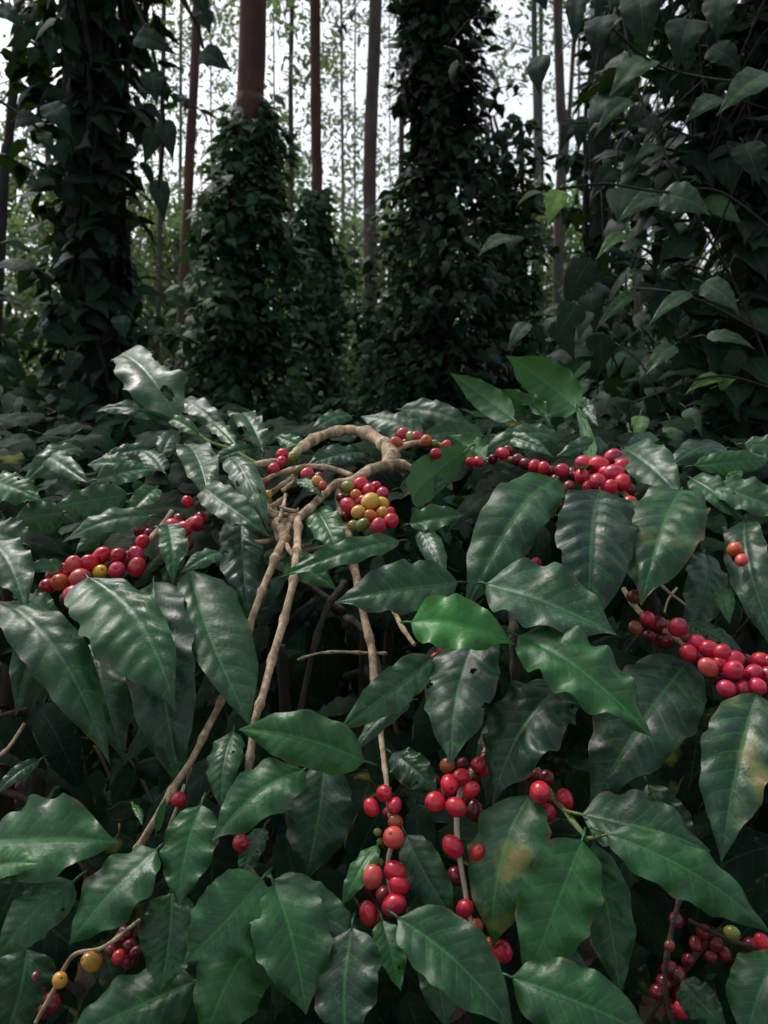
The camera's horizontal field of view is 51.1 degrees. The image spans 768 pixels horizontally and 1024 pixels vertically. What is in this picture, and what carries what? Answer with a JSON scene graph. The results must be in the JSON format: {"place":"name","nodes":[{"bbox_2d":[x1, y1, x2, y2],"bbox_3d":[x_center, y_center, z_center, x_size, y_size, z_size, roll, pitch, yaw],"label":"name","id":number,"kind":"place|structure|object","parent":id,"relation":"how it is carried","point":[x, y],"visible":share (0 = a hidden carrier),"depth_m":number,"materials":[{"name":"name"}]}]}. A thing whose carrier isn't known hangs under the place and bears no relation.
{"place":"outdoors","nodes":[
{"label":"outdoors","id":0,"kind":"place"},
{"bbox_2d":[14,689,671,1022],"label":"leaf litter","id":1,"kind":"object","parent":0,"point":[459,1012],"depth_m":2.10,"materials":[{"name":"brown plant"}]},
{"bbox_2d":[14,682,712,1023],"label":"ground","id":2,"kind":"structure","parent":0,"point":[85,981],"depth_m":2.47,"materials":[{"name":"black soil"}]},
{"bbox_2d":[0,36,27,314],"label":"plantation tree","id":3,"kind":"object","parent":2,"relation":"on","point":[3,62],"visible":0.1,"depth_m":29.12,"materials":[{"name":"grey plant"}]},
{"bbox_2d":[0,0,35,337],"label":"plantation tree","id":4,"kind":"object","parent":2,"relation":"on","point":[9,130],"visible":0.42,"depth_m":7.11,"materials":[{"name":"brown plant"}]},
{"bbox_2d":[1,317,36,430],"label":"coffee shrub","id":5,"kind":"object","parent":2,"relation":"on","point":[21,352],"visible":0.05,"depth_m":12.02,"materials":[{"name":"green plant"}]},
{"bbox_2d":[2,317,40,343],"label":"coffee shrub","id":6,"kind":"object","parent":2,"relation":"on","point":[18,325],"visible":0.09,"depth_m":8.51,"materials":[{"name":"green plant"}]},
{"bbox_2d":[0,34,44,251],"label":"plantation tree","id":7,"kind":"object","parent":2,"relation":"on","point":[3,82],"visible":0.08,"depth_m":16.07,"materials":[{"name":"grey plant"}]},
{"bbox_2d":[0,288,51,461],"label":"coffee shrub","id":8,"kind":"object","parent":2,"relation":"on","point":[9,360],"visible":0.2,"depth_m":5.53,"materials":[{"name":"green plant"}]},
{"bbox_2d":[0,370,57,600],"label":"coffee shrub","id":9,"kind":"object","parent":2,"relation":"on","point":[12,399],"visible":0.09,"depth_m":3.39,"materials":[{"name":"green plant"}]},
{"bbox_2d":[1,126,59,406],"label":"plantation tree","id":10,"kind":"object","parent":2,"relation":"on","point":[13,184],"visible":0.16,"depth_m":14.37,"materials":[{"name":"green plant"}]},
{"bbox_2d":[3,155,142,442],"bbox_3d":[-4.782,-2.712,12.235,2.581,5.274,2.520,7,11,40],"label":"plantation tree","id":11,"kind":"object","parent":2,"relation":"on","point":[48,197],"visible":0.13,"depth_m":11.66,"materials":[{"name":"green plant"}]},
{"bbox_2d":[0,0,149,441],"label":"plantation tree","id":12,"kind":"object","parent":2,"relation":"on","point":[47,156],"visible":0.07,"depth_m":13.45,"materials":[{"name":"grey plant"}]},
{"bbox_2d":[61,0,121,761],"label":"plantation tree","id":13,"kind":"object","parent":2,"relation":"on","point":[92,363],"visible":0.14,"depth_m":3.37,"materials":[{"name":"brown plant"}]},
{"bbox_2d":[0,0,219,753],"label":"climbing vine","id":14,"kind":"object","parent":13,"relation":"attached to","point":[56,317],"visible":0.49,"depth_m":3.30,"materials":[{"name":"green plant"}]},
{"bbox_2d":[0,0,231,376],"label":"climbing vine","id":15,"kind":"object","parent":14,"relation":"hanging from","point":[164,132],"visible":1,"depth_m":2.78,"materials":[{"name":"green plant"}]},
{"bbox_2d":[6,0,213,312],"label":"plantation tree","id":16,"kind":"object","parent":2,"relation":"on","point":[183,132],"visible":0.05,"depth_m":22.72,"materials":[{"name":"green plant"}]},
{"bbox_2d":[0,398,266,790],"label":"coffee shrub","id":17,"kind":"object","parent":2,"relation":"on","point":[117,430],"visible":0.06,"depth_m":3.10,"materials":[{"name":"green plant"}]},
{"bbox_2d":[0,412,269,1023],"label":"coffee shrub","id":18,"kind":"object","parent":2,"relation":"on","point":[108,657],"visible":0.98,"depth_m":0.81,"materials":[{"name":"green plant"}]},
{"bbox_2d":[115,0,183,357],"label":"plantation tree","id":19,"kind":"object","parent":2,"relation":"on","point":[159,228],"visible":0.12,"depth_m":11.54,"materials":[{"name":"brown plant"}]},
{"bbox_2d":[0,470,307,1010],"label":"coffee shrub","id":20,"kind":"object","parent":2,"relation":"on","point":[125,782],"visible":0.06,"depth_m":2.14,"materials":[{"name":"green plant"}]},
{"bbox_2d":[134,312,174,369],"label":"coffee shrub","id":21,"kind":"object","parent":2,"relation":"on","point":[146,319],"visible":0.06,"depth_m":11.55,"materials":[{"name":"green plant"}]},
{"bbox_2d":[123,0,196,355],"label":"plantation tree","id":22,"kind":"object","parent":2,"relation":"on","point":[159,52],"visible":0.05,"depth_m":30.87,"materials":[{"name":"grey plant"}]},
{"bbox_2d":[126,161,198,356],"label":"plantation tree","id":23,"kind":"object","parent":2,"relation":"on","point":[131,207],"visible":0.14,"depth_m":15.27,"materials":[{"name":"green plant"}]},
{"bbox_2d":[160,383,204,423],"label":"coffee shrub","id":24,"kind":"object","parent":2,"relation":"on","point":[168,394],"visible":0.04,"depth_m":6.01,"materials":[{"name":"green plant"}]},
{"bbox_2d":[131,194,261,400],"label":"plantation tree","id":25,"kind":"object","parent":2,"relation":"on","point":[174,235],"visible":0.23,"depth_m":12.29,"materials":[{"name":"green plant"}]},
{"bbox_2d":[162,0,237,369],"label":"plantation tree","id":26,"kind":"object","parent":2,"relation":"on","point":[189,164],"visible":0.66,"depth_m":9.00,"materials":[{"name":"red plant"}]},
{"bbox_2d":[140,0,288,379],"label":"plantation tree","id":27,"kind":"object","parent":2,"relation":"on","point":[214,88],"visible":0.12,"depth_m":26.25,"materials":[{"name":"grey plant"}]},
{"bbox_2d":[161,403,274,501],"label":"coffee shrub","id":28,"kind":"object","parent":2,"relation":"on","point":[227,418],"visible":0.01,"depth_m":4.18,"materials":[{"name":"green plant"}]},
{"bbox_2d":[117,0,324,378],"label":"plantation tree","id":29,"kind":"object","parent":2,"relation":"on","point":[180,23],"visible":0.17,"depth_m":19.61,"materials":[{"name":"red bark"},{"name":"leaf"}]},
{"bbox_2d":[220,0,266,405],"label":"plantation tree","id":30,"kind":"object","parent":2,"relation":"on","point":[251,54],"visible":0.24,"depth_m":6.32,"materials":[{"name":"red plant"}]},
{"bbox_2d":[63,93,371,428],"bbox_3d":[-1.142,-1.326,6.761,2.523,3.986,2.630,6,10,38],"label":"climbing vine","id":31,"kind":"object","parent":30,"relation":"attached to","point":[211,235],"visible":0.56,"depth_m":6.37,"materials":[{"name":"green plant"}]},
{"bbox_2d":[252,122,311,409],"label":"plantation tree","id":32,"kind":"object","parent":2,"relation":"on","point":[286,167],"visible":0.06,"depth_m":16.19,"materials":[{"name":"green plant"}]},
{"bbox_2d":[172,0,392,405],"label":"plantation tree","id":33,"kind":"object","parent":2,"relation":"on","point":[272,68],"visible":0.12,"depth_m":24.11,"materials":[{"name":"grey plant"}]},
{"bbox_2d":[215,0,362,349],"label":"plantation tree","id":34,"kind":"object","parent":2,"relation":"on","point":[292,80],"visible":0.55,"depth_m":14.10,"materials":[{"name":"green plant"}]},
{"bbox_2d":[305,0,322,384],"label":"plantation tree","id":35,"kind":"object","parent":2,"relation":"on","point":[315,99],"visible":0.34,"depth_m":9.38,"materials":[{"name":"red plant"}]},
{"bbox_2d":[274,188,361,424],"bbox_3d":[-0.986,-1.809,9.943,1.403,4.120,1.731,-4,9,-25],"label":"climbing vine","id":36,"kind":"object","parent":35,"relation":"attached to","point":[327,343],"visible":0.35,"depth_m":9.53,"materials":[{"name":"green plant"}]},
{"bbox_2d":[211,421,440,768],"bbox_3d":[-0.274,0.390,3.485,1.631,1.565,1.648,0,8,0],"label":"coffee shrub","id":37,"kind":"object","parent":2,"relation":"on","point":[290,501],"visible":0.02,"depth_m":3.21,"materials":[{"name":"green plant"}]},
{"bbox_2d":[289,389,364,451],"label":"coffee shrub","id":38,"kind":"object","parent":2,"relation":"on","point":[343,400],"visible":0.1,"depth_m":7.68,"materials":[{"name":"green plant"}]},
{"bbox_2d":[269,184,390,409],"bbox_3d":[-0.950,-3.156,14.811,2.929,5.431,2.428,4,9,29],"label":"plantation tree","id":39,"kind":"object","parent":2,"relation":"on","point":[347,244],"visible":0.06,"depth_m":14.53,"materials":[{"name":"green plant"}]},
{"bbox_2d":[298,0,383,383],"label":"plantation tree","id":40,"kind":"object","parent":2,"relation":"on","point":[342,56],"visible":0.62,"depth_m":19.72,"materials":[{"name":"grey plant"}]},
{"bbox_2d":[283,0,405,390],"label":"plantation tree","id":41,"kind":"object","parent":2,"relation":"on","point":[355,89],"visible":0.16,"depth_m":25.17,"materials":[{"name":"grey plant"}]},
{"bbox_2d":[291,0,404,362],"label":"plantation tree","id":42,"kind":"object","parent":2,"relation":"on","point":[401,124],"visible":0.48,"depth_m":10.28,"materials":[{"name":"grey plant"}]},
{"bbox_2d":[2,8,737,409],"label":"distant wood","id":43,"kind":"object","parent":2,"relation":"on","point":[280,264],"depth_m":40.09,"materials":[{"name":"green plant"}]},
{"bbox_2d":[363,0,381,413],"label":"plantation tree","id":44,"kind":"object","parent":2,"relation":"on","point":[371,107],"visible":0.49,"depth_m":8.51,"materials":[{"name":"brown plant"}]},
{"bbox_2d":[344,305,401,414],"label":"climbing vine","id":45,"kind":"object","parent":44,"relation":"attached to","point":[366,374],"visible":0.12,"depth_m":8.75,"materials":[{"name":"green plant"}]},
{"bbox_2d":[331,197,424,408],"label":"plantation tree","id":46,"kind":"object","parent":2,"relation":"on","point":[383,234],"visible":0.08,"depth_m":12.83,"materials":[{"name":"green plant"}]},
{"bbox_2d":[237,486,535,925],"bbox_3d":[0.100,0.609,2.475,1.245,1.414,1.405,-3,9,-20],"label":"coffee shrub","id":47,"kind":"object","parent":2,"relation":"on","point":[456,564],"visible":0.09,"depth_m":2.30,"materials":[{"name":"green plant"}]},
{"bbox_2d":[334,0,457,296],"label":"plantation tree","id":48,"kind":"object","parent":2,"relation":"on","point":[394,58],"visible":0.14,"depth_m":31.76,"materials":[{"name":"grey plant"}]},
{"bbox_2d":[77,345,767,1023],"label":"coffee shrub","id":49,"kind":"object","parent":2,"relation":"on","point":[301,939],"visible":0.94,"depth_m":0.78,"materials":[{"name":"green plant"}]},
{"bbox_2d":[376,148,473,371],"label":"plantation tree","id":50,"kind":"object","parent":2,"relation":"on","point":[387,159],"depth_m":17.04,"materials":[{"name":"green plant"}]},
{"bbox_2d":[363,402,508,652],"bbox_3d":[0.227,0.221,4.431,1.702,1.638,1.615,0,8,0],"label":"coffee shrub","id":51,"kind":"object","parent":2,"relation":"on","point":[421,452],"depth_m":4.18,"materials":[{"name":"green plant"}]},
{"bbox_2d":[422,0,454,398],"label":"plantation tree","id":52,"kind":"object","parent":2,"relation":"on","point":[449,281],"visible":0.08,"depth_m":5.91,"materials":[{"name":"brown plant"}]},
{"bbox_2d":[305,0,545,474],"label":"climbing vine","id":53,"kind":"object","parent":52,"relation":"attached to","point":[415,106],"visible":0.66,"depth_m":5.71,"materials":[{"name":"green plant"}]},
{"bbox_2d":[454,0,532,367],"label":"plantation tree","id":54,"kind":"object","parent":2,"relation":"on","point":[497,69],"visible":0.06,"depth_m":28.94,"materials":[{"name":"grey plant"}]},
{"bbox_2d":[500,133,515,388],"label":"plantation tree","id":55,"kind":"object","parent":2,"relation":"on","point":[504,138],"visible":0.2,"depth_m":6.61,"materials":[{"name":"brown plant"}]},
{"bbox_2d":[458,114,560,426],"bbox_3d":[1.074,-1.281,6.790,1.169,3.860,1.370,-8,11,-44],"label":"climbing vine","id":56,"kind":"object","parent":55,"relation":"attached to","point":[524,306],"visible":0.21,"depth_m":6.50,"materials":[{"name":"green plant"}]},
{"bbox_2d":[481,0,552,320],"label":"plantation tree","id":57,"kind":"object","parent":2,"relation":"on","point":[542,15],"visible":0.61,"depth_m":13.47,"materials":[{"name":"grey plant"}]},
{"bbox_2d":[380,414,669,663],"bbox_3d":[0.630,0.362,3.493,1.652,1.619,1.621,0,8,0],"label":"coffee shrub","id":58,"kind":"object","parent":2,"relation":"on","point":[469,487],"visible":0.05,"depth_m":3.19,"materials":[{"name":"green plant"}]},
{"bbox_2d":[479,0,587,354],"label":"plantation tree","id":59,"kind":"object","parent":2,"relation":"on","point":[535,47],"visible":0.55,"depth_m":13.21,"materials":[{"name":"grey plant"}]},
{"bbox_2d":[453,170,624,418],"bbox_3d":[2.346,-2.652,12.136,2.872,5.178,2.388,3,9,20],"label":"plantation tree","id":60,"kind":"object","parent":2,"relation":"on","point":[547,293],"visible":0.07,"depth_m":11.87,"materials":[{"name":"green plant"}]},
{"bbox_2d":[511,8,587,279],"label":"plantation tree","id":61,"kind":"object","parent":2,"relation":"on","point":[571,82],"visible":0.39,"depth_m":10.34,"materials":[{"name":"grey plant"}]},
{"bbox_2d":[552,0,567,316],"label":"plantation tree","id":62,"kind":"object","parent":2,"relation":"on","point":[561,116],"visible":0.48,"depth_m":9.41,"materials":[{"name":"grey plant"}]},
{"bbox_2d":[540,343,580,382],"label":"coffee shrub","id":63,"kind":"object","parent":2,"relation":"on","point":[548,352],"visible":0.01,"depth_m":8.81,"materials":[{"name":"green plant"}]},
{"bbox_2d":[497,0,655,337],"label":"plantation tree","id":64,"kind":"object","parent":2,"relation":"on","point":[551,53],"visible":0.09,"depth_m":24.46,"materials":[{"name":"green plant"}]},
{"bbox_2d":[525,177,631,327],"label":"plantation tree","id":65,"kind":"object","parent":2,"relation":"on","point":[577,234],"visible":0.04,"depth_m":16.23,"materials":[{"name":"green plant"}]},
{"bbox_2d":[585,0,612,361],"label":"plantation tree","id":66,"kind":"object","parent":2,"relation":"on","point":[601,142],"visible":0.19,"depth_m":4.35,"materials":[{"name":"brown plant"}]},
{"bbox_2d":[544,0,652,426],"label":"climbing vine","id":67,"kind":"object","parent":66,"relation":"attached to","point":[577,164],"visible":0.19,"depth_m":4.38,"materials":[{"name":"green plant"}]},
{"bbox_2d":[500,341,705,644],"bbox_3d":[1.183,0.147,3.674,1.968,1.995,1.704,0,8,0],"label":"coffee shrub","id":68,"kind":"object","parent":2,"relation":"on","point":[628,366],"visible":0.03,"depth_m":3.45,"materials":[{"name":"green plant"}]},
{"bbox_2d":[526,6,688,345],"bbox_3d":[8.740,-13.381,30.875,6.204,21.211,6.706,-3,8,-19],"label":"plantation tree","id":69,"kind":"object","parent":2,"relation":"on","point":[584,77],"visible":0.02,"depth_m":31.77,"materials":[{"name":"green plant"}]},
{"bbox_2d":[462,492,767,980],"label":"coffee shrub","id":70,"kind":"object","parent":2,"relation":"on","point":[716,522],"visible":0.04,"depth_m":2.08,"materials":[{"name":"green plant"}]},
{"bbox_2d":[575,299,655,418],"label":"coffee shrub","id":71,"kind":"object","parent":2,"relation":"on","point":[627,306],"visible":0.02,"depth_m":12.16,"materials":[{"name":"green plant"}]},
{"bbox_2d":[572,307,663,425],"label":"coffee shrub","id":72,"kind":"object","parent":2,"relation":"on","point":[633,337],"visible":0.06,"depth_m":5.69,"materials":[{"name":"green plant"}]},
{"bbox_2d":[582,2,664,349],"bbox_3d":[3.055,-9.112,10.856,2.554,18.330,2.800,-3,8,-18],"label":"plantation tree","id":73,"kind":"object","parent":2,"relation":"on","point":[638,307],"visible":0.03,"depth_m":11.63,"materials":[{"name":"grey plant"}]},
{"bbox_2d":[577,105,707,382],"bbox_3d":[4.069,-3.502,13.824,2.633,6.395,2.718,0,8,0],"label":"plantation tree","id":74,"kind":"object","parent":2,"relation":"on","point":[631,278],"visible":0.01,"depth_m":13.50,"materials":[{"name":"green plant"}]},
{"bbox_2d":[535,377,767,1023],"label":"coffee shrub","id":75,"kind":"object","parent":2,"relation":"on","point":[720,770],"visible":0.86,"depth_m":0.86,"materials":[{"name":"green plant"}]},
{"bbox_2d":[582,5,726,347],"bbox_3d":[8.973,-12.493,25.270,7.206,21.014,5.800,7,10,39],"label":"plantation tree","id":76,"kind":"object","parent":2,"relation":"on","point":[657,104],"visible":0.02,"depth_m":25.63,"materials":[{"name":"green plant"}]},
{"bbox_2d":[736,10,767,655],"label":"plantation tree","id":77,"kind":"object","parent":2,"relation":"on","point":[745,643],"visible":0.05,"depth_m":2.73,"materials":[{"name":"green plant"}]},
{"bbox_2d":[445,0,767,500],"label":"climbing vine","id":78,"kind":"object","parent":77,"relation":"attached to","point":[711,375],"visible":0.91,"depth_m":2.05,"materials":[{"name":"green plant"}]},
{"bbox_2d":[0,0,740,370],"label":"sky","id":79,"kind":"structure","parent":0,"point":[525,111],"materials":[{"name":"white"}]},
{"bbox_2d":[454,208,527,369],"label":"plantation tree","id":80,"kind":"object","parent":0,"point":[483,364],"depth_m":15.60,"materials":[{"name":"green plant"}]},
{"bbox_2d":[650,100,714,272],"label":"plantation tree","id":81,"kind":"object","parent":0,"point":[686,216],"visible":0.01,"depth_m":27.50,"materials":[{"name":"green plant"}]},
{"bbox_2d":[630,53,743,342],"bbox_3d":[4.545,-9.102,11.781,2.450,18.054,2.496,0,8,0],"label":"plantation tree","id":82,"kind":"object","parent":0,"point":[689,221],"visible":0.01,"depth_m":12.52,"materials":[{"name":"green plant"}]},
{"bbox_2d":[683,215,738,321],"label":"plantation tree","id":83,"kind":"object","parent":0,"point":[716,261],"visible":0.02,"depth_m":14.37,"materials":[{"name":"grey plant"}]}
]}

